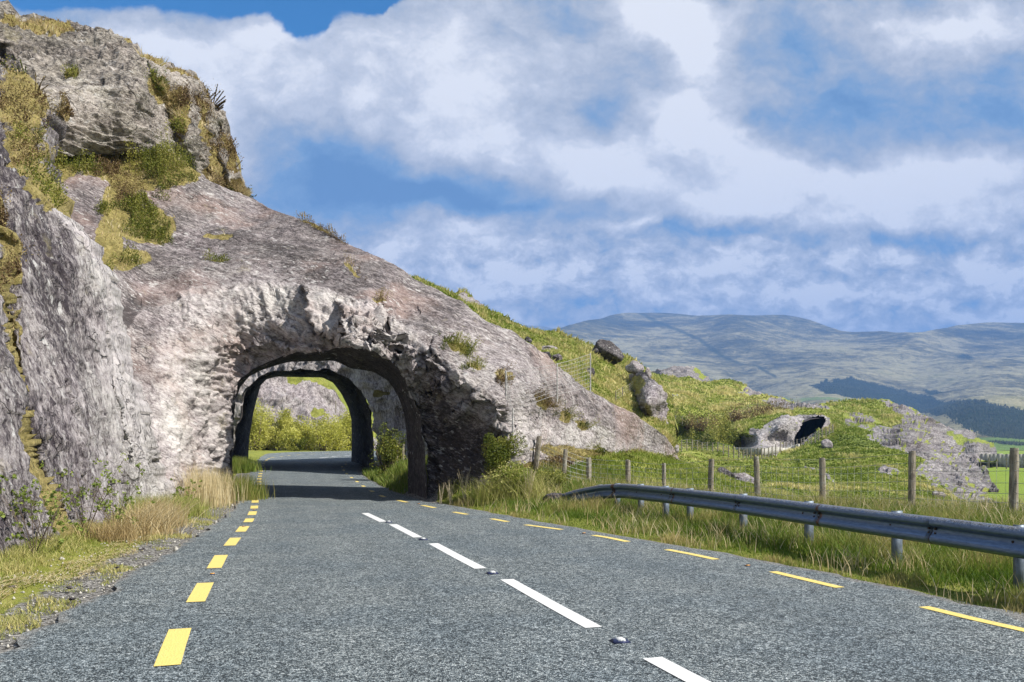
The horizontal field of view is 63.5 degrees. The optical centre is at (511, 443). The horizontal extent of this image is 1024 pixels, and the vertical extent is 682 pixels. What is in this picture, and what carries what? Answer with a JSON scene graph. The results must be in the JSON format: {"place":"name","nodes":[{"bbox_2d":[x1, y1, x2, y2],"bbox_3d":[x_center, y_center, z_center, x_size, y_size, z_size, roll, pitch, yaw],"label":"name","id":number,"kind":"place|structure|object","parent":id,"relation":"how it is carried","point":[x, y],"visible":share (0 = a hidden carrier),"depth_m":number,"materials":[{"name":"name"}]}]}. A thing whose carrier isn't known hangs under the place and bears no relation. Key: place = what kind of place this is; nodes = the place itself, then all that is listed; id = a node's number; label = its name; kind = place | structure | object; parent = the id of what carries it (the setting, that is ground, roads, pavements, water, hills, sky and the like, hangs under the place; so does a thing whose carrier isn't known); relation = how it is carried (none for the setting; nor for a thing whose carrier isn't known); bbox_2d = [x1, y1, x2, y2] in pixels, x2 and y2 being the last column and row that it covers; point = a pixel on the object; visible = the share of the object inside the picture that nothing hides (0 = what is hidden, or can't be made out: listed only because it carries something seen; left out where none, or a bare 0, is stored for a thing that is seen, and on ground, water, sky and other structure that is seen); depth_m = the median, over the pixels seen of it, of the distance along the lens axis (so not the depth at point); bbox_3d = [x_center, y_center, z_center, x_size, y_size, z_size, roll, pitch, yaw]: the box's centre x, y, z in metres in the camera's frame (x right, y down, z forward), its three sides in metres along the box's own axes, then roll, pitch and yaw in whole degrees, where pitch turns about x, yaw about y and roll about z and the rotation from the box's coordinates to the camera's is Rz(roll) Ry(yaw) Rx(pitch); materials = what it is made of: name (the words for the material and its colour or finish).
{"place":"outdoors","nodes":[
{"label":"outdoors","id":0,"kind":"place"},
{"bbox_2d":[327,380,376,440],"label":"green bank","id":1,"kind":"structure","parent":0,"point":[340,395],"depth_m":137.44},
{"bbox_2d":[0,451,1023,681],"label":"road","id":2,"kind":"structure","parent":0,"point":[318,576],"depth_m":7.33,"materials":[{"name":"asphalt"}]},
{"bbox_2d":[154,455,289,665],"bbox_3d":[-12.185,1.220,42.560,4.630,0.543,79.621,0,0,-12],"label":"edge line","id":3,"kind":"object","parent":2,"relation":"on","point":[172,650],"visible":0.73,"depth_m":6.60,"materials":[{"name":"yellow paint"}]},
{"bbox_2d":[362,513,710,681],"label":"line","id":4,"kind":"object","parent":2,"relation":"on","point":[678,671],"visible":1,"depth_m":7.53,"materials":[{"name":"white paint"}]},
{"bbox_2d":[341,464,1023,631],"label":"edge line","id":5,"kind":"object","parent":2,"relation":"on","point":[929,608],"visible":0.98,"depth_m":8.89,"materials":[{"name":"yellow paint"}]},
{"bbox_2d":[0,449,1023,652],"bbox_3d":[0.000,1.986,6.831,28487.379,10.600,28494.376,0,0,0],"label":"ground","id":6,"kind":"structure","parent":0,"point":[999,477],"depth_m":10.43,"materials":[{"name":"plant"}]},
{"bbox_2d":[0,474,85,555],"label":"bramble","id":7,"kind":"object","parent":6,"relation":"on","point":[18,534],"visible":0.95,"depth_m":10.30,"materials":[{"name":"green plant"}]},
{"bbox_2d":[11,482,98,541],"bbox_3d":[-6.128,0.948,11.027,0.778,0.855,1.060,0,0,35],"label":"bramble","id":8,"kind":"object","parent":6,"relation":"on","point":[50,513],"visible":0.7,"depth_m":10.96,"materials":[{"name":"green plant"}]},
{"bbox_2d":[0,59,183,558],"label":"cut rock wall","id":9,"kind":"structure","parent":6,"relation":"on","point":[79,403],"depth_m":14.48,"materials":[{"name":"stone"}]},
{"bbox_2d":[0,184,15,230],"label":"heather bush","id":10,"kind":"object","parent":9,"relation":"on","point":[4,216],"visible":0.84,"depth_m":13.73,"materials":[{"name":"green plant"}]},
{"bbox_2d":[0,228,38,293],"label":"heather bush","id":11,"kind":"object","parent":9,"relation":"on","point":[18,267],"visible":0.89,"depth_m":12.31,"materials":[{"name":"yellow plant"}]},
{"bbox_2d":[0,61,41,114],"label":"heather bush","id":12,"kind":"object","parent":9,"relation":"on","point":[2,105],"visible":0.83,"depth_m":20.96,"materials":[{"name":"yellow plant"}]},
{"bbox_2d":[9,94,51,128],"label":"heather bush","id":13,"kind":"object","parent":9,"relation":"on","point":[24,112],"visible":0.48,"depth_m":21.21,"materials":[{"name":"plant"}]},
{"bbox_2d":[6,120,55,144],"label":"gorse bush","id":14,"kind":"object","parent":9,"relation":"on","point":[20,132],"visible":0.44,"depth_m":20.32,"materials":[{"name":"yellow plant"}]},
{"bbox_2d":[5,125,57,165],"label":"heather bush","id":15,"kind":"object","parent":9,"relation":"on","point":[26,146],"visible":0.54,"depth_m":18.63,"materials":[{"name":"yellow plant"}]},
{"bbox_2d":[12,140,57,176],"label":"gorse bush","id":16,"kind":"object","parent":9,"relation":"on","point":[48,162],"visible":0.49,"depth_m":18.24,"materials":[{"name":"green plant"}]},
{"bbox_2d":[0,67,71,532],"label":"wall moss","id":17,"kind":"object","parent":9,"relation":"on","point":[3,86],"depth_m":16.17,"materials":[{"name":"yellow plant"}]},
{"bbox_2d":[25,72,56,112],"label":"heather bush","id":18,"kind":"object","parent":9,"relation":"on","point":[40,95],"visible":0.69,"depth_m":23.20,"materials":[{"name":"brown plant"}]},
{"bbox_2d":[17,157,68,210],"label":"gorse bush","id":19,"kind":"object","parent":9,"relation":"on","point":[48,184],"visible":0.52,"depth_m":15.58,"materials":[{"name":"green plant"}]},
{"bbox_2d":[50,175,72,211],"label":"gorse bush","id":20,"kind":"object","parent":9,"relation":"on","point":[56,195],"visible":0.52,"depth_m":17.97,"materials":[{"name":"green plant"}]},
{"bbox_2d":[39,453,144,534],"bbox_3d":[-6.392,0.781,12.669,1.423,1.296,1.214,0,0,-15],"label":"bramble","id":21,"kind":"object","parent":6,"relation":"on","point":[99,508],"visible":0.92,"depth_m":12.52,"materials":[{"name":"green plant"}]},
{"bbox_2d":[0,520,194,598],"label":"straw litter","id":22,"kind":"object","parent":6,"relation":"on","point":[51,574],"visible":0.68,"depth_m":9.55,"materials":[{"name":"beige plant"}]},
{"bbox_2d":[59,462,154,526],"bbox_3d":[-6.456,0.878,13.295,1.298,1.150,0.814,0,0,0],"label":"bramble","id":23,"kind":"object","parent":6,"relation":"on","point":[137,465],"visible":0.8,"depth_m":13.29,"materials":[{"name":"green plant"}]},
{"bbox_2d":[70,517,156,544],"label":"straw tussock","id":24,"kind":"object","parent":6,"relation":"on","point":[121,532],"visible":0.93,"depth_m":12.29,"materials":[{"name":"beige plant"}]},
{"bbox_2d":[0,504,234,647],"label":"gravel","id":25,"kind":"structure","parent":6,"relation":"on","point":[80,592],"depth_m":9.33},
{"bbox_2d":[86,500,210,538],"bbox_3d":[-5.898,1.230,13.634,1.912,0.625,2.035,0,0,-43],"label":"straw tussock","id":26,"kind":"object","parent":6,"relation":"on","point":[157,526],"visible":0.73,"depth_m":13.47,"materials":[{"name":"beige plant"}]},
{"bbox_2d":[116,493,199,520],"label":"grass clump","id":27,"kind":"object","parent":6,"relation":"on","point":[136,501],"visible":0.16,"depth_m":15.66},
{"bbox_2d":[117,493,218,527],"bbox_3d":[-6.374,1.186,14.964,2.117,0.686,2.086,0,0,0],"label":"straw tussock","id":28,"kind":"object","parent":6,"relation":"on","point":[168,504],"visible":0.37,"depth_m":14.97,"materials":[{"name":"beige plant"}]},
{"bbox_2d":[142,492,229,518],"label":"grass clump","id":29,"kind":"object","parent":6,"relation":"on","point":[198,510],"visible":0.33,"depth_m":16.95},
{"bbox_2d":[170,478,201,500],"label":"bramble","id":30,"kind":"object","parent":6,"relation":"on","point":[177,490],"visible":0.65,"depth_m":18.31,"materials":[{"name":"green plant"}]},
{"bbox_2d":[0,486,386,639],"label":"roadside grass","id":31,"kind":"structure","parent":6,"relation":"on","point":[23,552],"depth_m":9.92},
{"bbox_2d":[173,464,239,508],"bbox_3d":[-7.293,0.986,19.602,1.433,1.117,1.475,0,0,30],"label":"straw tussock","id":32,"kind":"object","parent":6,"relation":"on","point":[206,489],"visible":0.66,"depth_m":19.45,"materials":[{"name":"beige plant"}]},
{"bbox_2d":[184,461,249,504],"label":"straw tussock","id":33,"kind":"object","parent":6,"relation":"on","point":[227,486],"visible":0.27,"depth_m":20.77,"materials":[{"name":"beige plant"}]},
{"bbox_2d":[213,472,274,501],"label":"grass clump","id":34,"kind":"object","parent":6,"relation":"on","point":[251,494],"visible":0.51,"depth_m":22.00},
{"bbox_2d":[232,455,265,473],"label":"grass clump","id":35,"kind":"object","parent":6,"relation":"on","point":[244,465],"visible":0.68,"depth_m":42.12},
{"bbox_2d":[249,398,272,450],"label":"willow shrub","id":36,"kind":"object","parent":6,"relation":"on","point":[257,444],"visible":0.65,"depth_m":98.67,"materials":[{"name":"green plant"}]},
{"bbox_2d":[250,406,285,449],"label":"willow shrub","id":37,"kind":"object","parent":6,"relation":"on","point":[273,441],"visible":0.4,"depth_m":100.64,"materials":[{"name":"green plant"}]},
{"bbox_2d":[270,407,294,444],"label":"willow shrub","id":38,"kind":"object","parent":6,"relation":"on","point":[283,420],"visible":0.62,"depth_m":100.50,"materials":[{"name":"green plant"}]},
{"bbox_2d":[275,425,308,450],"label":"willow shrub","id":39,"kind":"object","parent":6,"relation":"on","point":[293,432],"visible":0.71,"depth_m":98.71,"materials":[{"name":"green plant"}]},
{"bbox_2d":[290,438,307,450],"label":"gorse bush","id":40,"kind":"object","parent":6,"relation":"on","point":[297,447],"visible":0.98,"depth_m":96.92,"materials":[{"name":"green plant"}]},
{"bbox_2d":[286,414,316,450],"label":"willow shrub","id":41,"kind":"object","parent":6,"relation":"on","point":[305,429],"visible":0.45,"depth_m":100.60,"materials":[{"name":"green plant"}]},
{"bbox_2d":[246,377,376,449],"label":"back cliff","id":42,"kind":"structure","parent":6,"relation":"on","point":[313,398],"depth_m":111.63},
{"bbox_2d":[309,411,341,450],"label":"willow shrub","id":43,"kind":"object","parent":6,"relation":"on","point":[318,431],"visible":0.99,"depth_m":98.64,"materials":[{"name":"green plant"}]},
{"bbox_2d":[231,351,427,468],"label":"tunnelled rock","id":44,"kind":"object","parent":6,"relation":"on","point":[356,388],"visible":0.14,"depth_m":44.68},
{"bbox_2d":[322,414,350,450],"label":"willow shrub","id":45,"kind":"object","parent":6,"relation":"on","point":[343,436],"visible":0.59,"depth_m":100.61,"materials":[{"name":"green plant"}]},
{"bbox_2d":[334,407,351,449],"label":"willow shrub","id":46,"kind":"object","parent":6,"relation":"on","point":[344,415],"visible":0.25,"depth_m":102.80,"materials":[{"name":"green plant"}]},
{"bbox_2d":[55,149,678,498],"bbox_3d":[-2.849,-3.167,28.485,23.985,15.687,16.269,0,0,-23],"label":"rock arch","id":47,"kind":"object","parent":6,"relation":"on","point":[208,337],"visible":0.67,"depth_m":23.54,"materials":[{"name":"stone"}]},
{"bbox_2d":[54,145,107,176],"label":"gorse bush","id":48,"kind":"object","parent":47,"relation":"on","point":[75,164],"visible":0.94,"depth_m":28.47,"materials":[{"name":"green plant"}]},
{"bbox_2d":[93,197,113,216],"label":"gorse bush","id":49,"kind":"object","parent":47,"relation":"on","point":[104,206],"visible":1,"depth_m":26.76,"materials":[{"name":"green plant"}]},
{"bbox_2d":[92,154,129,180],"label":"heather bush","id":50,"kind":"object","parent":47,"relation":"on","point":[109,165],"visible":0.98,"depth_m":29.06,"materials":[{"name":"brown plant"}]},
{"bbox_2d":[105,233,142,269],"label":"gorse bush","id":51,"kind":"object","parent":47,"relation":"on","point":[135,256],"visible":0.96,"depth_m":24.11,"materials":[{"name":"green plant"}]},
{"bbox_2d":[0,0,253,198],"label":"rock crag","id":52,"kind":"structure","parent":47,"relation":"on","point":[114,104],"depth_m":31.09,"materials":[{"name":"stone"}]},
{"bbox_2d":[46,89,74,117],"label":"heather bush","id":53,"kind":"object","parent":52,"relation":"on","point":[64,99],"visible":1,"depth_m":28.14,"materials":[{"name":"brown plant"}]},
{"bbox_2d":[60,63,80,79],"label":"gorse bush","id":54,"kind":"object","parent":52,"relation":"on","point":[70,72],"visible":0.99,"depth_m":30.56,"materials":[{"name":"green plant"}]},
{"bbox_2d":[0,12,252,196],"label":"crag grass","id":55,"kind":"structure","parent":52,"relation":"on","point":[241,184],"depth_m":33.38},
{"bbox_2d":[144,60,169,96],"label":"gorse bush","id":56,"kind":"object","parent":52,"relation":"on","point":[154,80],"visible":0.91,"depth_m":32.81,"materials":[{"name":"green plant"}]},
{"bbox_2d":[165,108,188,132],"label":"gorse bush","id":57,"kind":"object","parent":52,"relation":"on","point":[177,124],"visible":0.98,"depth_m":32.56,"materials":[{"name":"green plant"}]},
{"bbox_2d":[158,78,199,111],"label":"heather bush","id":58,"kind":"object","parent":52,"relation":"on","point":[185,90],"visible":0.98,"depth_m":33.50,"materials":[{"name":"brown plant"}]},
{"bbox_2d":[192,84,221,122],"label":"heather bush","id":59,"kind":"object","parent":52,"relation":"on","point":[202,115],"visible":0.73,"depth_m":34.55,"materials":[{"name":"brown plant"}]},
{"bbox_2d":[201,81,226,109],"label":"flax clump","id":60,"kind":"object","parent":52,"relation":"on","point":[218,106],"visible":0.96,"depth_m":35.45,"materials":[{"name":"green plant"}]},
{"bbox_2d":[207,124,243,169],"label":"heather bush","id":61,"kind":"object","parent":52,"relation":"on","point":[229,140],"visible":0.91,"depth_m":34.68,"materials":[{"name":"brown plant"}]},
{"bbox_2d":[207,172,249,194],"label":"heather bush","id":62,"kind":"object","parent":52,"relation":"on","point":[225,182],"visible":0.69,"depth_m":34.13,"materials":[{"name":"brown plant"}]},
{"bbox_2d":[109,168,151,209],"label":"heather bush","id":63,"kind":"object","parent":47,"relation":"on","point":[126,185],"visible":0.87,"depth_m":28.55,"materials":[{"name":"brown plant"}]},
{"bbox_2d":[107,184,171,226],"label":"gorse bush","id":64,"kind":"object","parent":47,"relation":"on","point":[149,208],"visible":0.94,"depth_m":27.92,"materials":[{"name":"green plant"}]},
{"bbox_2d":[121,210,174,245],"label":"gorse bush","id":65,"kind":"object","parent":47,"relation":"on","point":[160,232],"visible":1,"depth_m":26.86,"materials":[{"name":"green plant"}]},
{"bbox_2d":[123,122,197,191],"bbox_3d":[-12.759,-10.389,30.013,1.786,2.970,2.605,0,0,35],"label":"gorse bush","id":66,"kind":"object","parent":47,"relation":"on","point":[156,155],"visible":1,"depth_m":29.86,"materials":[{"name":"green plant"}]},
{"bbox_2d":[293,210,346,244],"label":"heather bush","id":67,"kind":"object","parent":47,"relation":"on","point":[329,231],"visible":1,"depth_m":28.17,"materials":[{"name":"green plant"}]},
{"bbox_2d":[61,150,613,466],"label":"grass","id":68,"kind":"structure","parent":47,"relation":"on","point":[513,377],"depth_m":26.30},
{"bbox_2d":[434,327,482,357],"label":"gorse bush","id":69,"kind":"object","parent":47,"relation":"on","point":[452,342],"visible":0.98,"depth_m":22.26,"materials":[{"name":"green plant"}]},
{"bbox_2d":[465,352,487,369],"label":"gorse bush","id":70,"kind":"object","parent":47,"relation":"on","point":[475,362],"visible":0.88,"depth_m":22.01,"materials":[{"name":"green plant"}]},
{"bbox_2d":[495,358,516,387],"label":"heather bush","id":71,"kind":"object","parent":47,"relation":"on","point":[500,379],"visible":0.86,"depth_m":21.76,"materials":[{"name":"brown plant"}]},
{"bbox_2d":[526,384,565,411],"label":"heather bush","id":72,"kind":"object","parent":47,"relation":"on","point":[546,399],"visible":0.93,"depth_m":23.68,"materials":[{"name":"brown plant"}]},
{"bbox_2d":[505,353,590,451],"bbox_3d":[1.077,-1.242,23.224,0.349,3.077,5.131,0,0,28],"label":"wire panel fence","id":73,"kind":"object","parent":47,"relation":"on","point":[510,405],"visible":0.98,"depth_m":22.18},
{"bbox_2d":[368,422,406,476],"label":"roadside bush","id":74,"kind":"object","parent":6,"relation":"on","point":[391,458],"visible":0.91,"depth_m":33.39,"materials":[{"name":"green plant"}]},
{"bbox_2d":[362,454,427,493],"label":"tunnel verge grass","id":75,"kind":"structure","parent":6,"relation":"on","point":[389,479],"depth_m":29.68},
{"bbox_2d":[447,473,538,507],"bbox_3d":[-0.481,1.114,20.171,2.178,0.856,2.141,0,0,26],"label":"straw tussock","id":76,"kind":"object","parent":6,"relation":"on","point":[481,496],"visible":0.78,"depth_m":19.94,"materials":[{"name":"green plant"}]},
{"bbox_2d":[480,430,527,477],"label":"bush","id":77,"kind":"object","parent":6,"relation":"on","point":[500,452],"visible":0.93,"depth_m":20.42,"materials":[{"name":"green plant"}]},
{"bbox_2d":[480,458,534,497],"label":"bush","id":78,"kind":"object","parent":6,"relation":"on","point":[504,470],"visible":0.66,"depth_m":20.04,"materials":[{"name":"green plant"}]},
{"bbox_2d":[487,467,572,500],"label":"straw tussock","id":79,"kind":"object","parent":6,"relation":"on","point":[536,488],"visible":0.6,"depth_m":19.90,"materials":[{"name":"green plant"}]},
{"bbox_2d":[525,468,569,493],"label":"bush","id":80,"kind":"object","parent":6,"relation":"on","point":[552,476],"visible":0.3,"depth_m":20.79,"materials":[{"name":"green plant"}]},
{"bbox_2d":[544,454,573,467],"bbox_3d":[1.178,0.518,24.512,1.278,0.592,1.584,0,0,25],"label":"shrub mat","id":81,"kind":"object","parent":6,"relation":"on","point":[554,458],"visible":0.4,"depth_m":24.24,"materials":[{"name":"green plant"}]},
{"bbox_2d":[652,366,709,381],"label":"rock dome","id":82,"kind":"object","parent":6,"relation":"on","point":[685,371],"visible":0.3,"depth_m":223.47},
{"bbox_2d":[539,447,835,500],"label":"bank grass","id":83,"kind":"structure","parent":6,"relation":"on","point":[701,477],"depth_m":27.36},
{"bbox_2d":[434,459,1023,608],"bbox_3d":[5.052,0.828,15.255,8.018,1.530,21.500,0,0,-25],"label":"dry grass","id":84,"kind":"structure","parent":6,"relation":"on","point":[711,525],"depth_m":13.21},
{"bbox_2d":[438,458,1023,613],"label":"verge grass","id":85,"kind":"structure","parent":6,"relation":"on","point":[999,566],"depth_m":12.42,"materials":[{"name":"plant"}]},
{"bbox_2d":[533,436,1023,515],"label":"wire fence","id":86,"kind":"object","parent":6,"relation":"on","point":[1014,483],"visible":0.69,"depth_m":17.45,"materials":[{"name":"brown wood"}]},
{"bbox_2d":[562,483,1023,589],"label":"guardrail","id":87,"kind":"object","parent":6,"relation":"on","point":[898,527],"visible":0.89,"depth_m":10.60,"materials":[{"name":"metal"}]},
{"bbox_2d":[686,477,1022,520],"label":"dead bracken","id":88,"kind":"object","parent":6,"relation":"on","point":[937,500],"visible":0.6,"depth_m":15.11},
{"bbox_2d":[946,426,996,464],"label":"cliffed knoll","id":89,"kind":"structure","parent":6,"relation":"on","point":[971,442],"depth_m":192.22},
{"bbox_2d":[979,453,1023,467],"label":"stone wall","id":90,"kind":"structure","parent":6,"relation":"on","point":[1001,459],"depth_m":162.74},
{"bbox_2d":[0,0,1023,332],"label":"sky","id":91,"kind":"structure","parent":0,"point":[842,165],"materials":[{"name":"blue"}]},
{"bbox_2d":[410,274,678,448],"bbox_3d":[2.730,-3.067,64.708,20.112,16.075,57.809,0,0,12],"label":"grass slope","id":92,"kind":"structure","parent":0,"point":[464,294],"depth_m":53.83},
{"bbox_2d":[593,339,623,364],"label":"boulder","id":93,"kind":"object","parent":92,"relation":"on","point":[609,350],"visible":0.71,"depth_m":60.22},
{"bbox_2d":[629,370,668,423],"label":"rock outcrop","id":94,"kind":"object","parent":92,"relation":"on","point":[651,395],"visible":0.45,"depth_m":49.38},
{"bbox_2d":[625,360,643,373],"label":"boulder","id":95,"kind":"object","parent":94,"relation":"on","point":[634,367],"visible":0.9,"depth_m":55.65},
{"bbox_2d":[550,313,1023,449],"bbox_3d":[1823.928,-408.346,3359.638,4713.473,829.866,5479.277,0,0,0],"label":"mountain","id":96,"kind":"structure","parent":0,"point":[787,357],"depth_m":3476.22,"materials":[{"name":"stone"}]},
{"bbox_2d":[809,354,1023,444],"bbox_3d":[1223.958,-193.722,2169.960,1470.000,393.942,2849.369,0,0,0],"label":"forest","id":97,"kind":"object","parent":96,"relation":"on","point":[951,404],"visible":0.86,"depth_m":1664.12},
{"bbox_2d":[653,376,998,501],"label":"headland","id":98,"kind":"structure","parent":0,"point":[930,441],"depth_m":101.49,"materials":[{"name":"stone"}]},
{"bbox_2d":[685,428,710,447],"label":"gorse bush","id":99,"kind":"object","parent":98,"relation":"on","point":[699,441],"visible":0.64,"depth_m":114.44,"materials":[{"name":"green plant"}]},
{"bbox_2d":[683,410,723,431],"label":"heather bush","id":100,"kind":"object","parent":98,"relation":"on","point":[700,424],"visible":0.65,"depth_m":124.22,"materials":[{"name":"green plant"}]},
{"bbox_2d":[701,409,751,445],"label":"gorse bush","id":101,"kind":"object","parent":98,"relation":"on","point":[730,436],"visible":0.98,"depth_m":105.65,"materials":[{"name":"green plant"}]},
{"bbox_2d":[721,399,755,421],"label":"heather bush","id":102,"kind":"object","parent":98,"relation":"on","point":[738,416],"visible":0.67,"depth_m":116.90,"materials":[{"name":"green plant"}]},
{"bbox_2d":[681,424,832,458],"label":"post fence","id":103,"kind":"object","parent":98,"relation":"on","point":[804,439],"visible":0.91,"depth_m":91.03,"materials":[{"name":"grey wood"}]},
{"bbox_2d":[735,444,799,455],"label":"kerb wall","id":104,"kind":"structure","parent":98,"relation":"on","point":[766,449],"depth_m":91.50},
{"bbox_2d":[745,396,797,416],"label":"heather bush","id":105,"kind":"object","parent":98,"relation":"on","point":[764,409],"visible":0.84,"depth_m":123.08,"materials":[{"name":"green plant"}]},
{"bbox_2d":[651,372,969,506],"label":"headland grass","id":106,"kind":"structure","parent":98,"relation":"on","point":[839,425],"depth_m":89.79,"materials":[{"name":"plant"}]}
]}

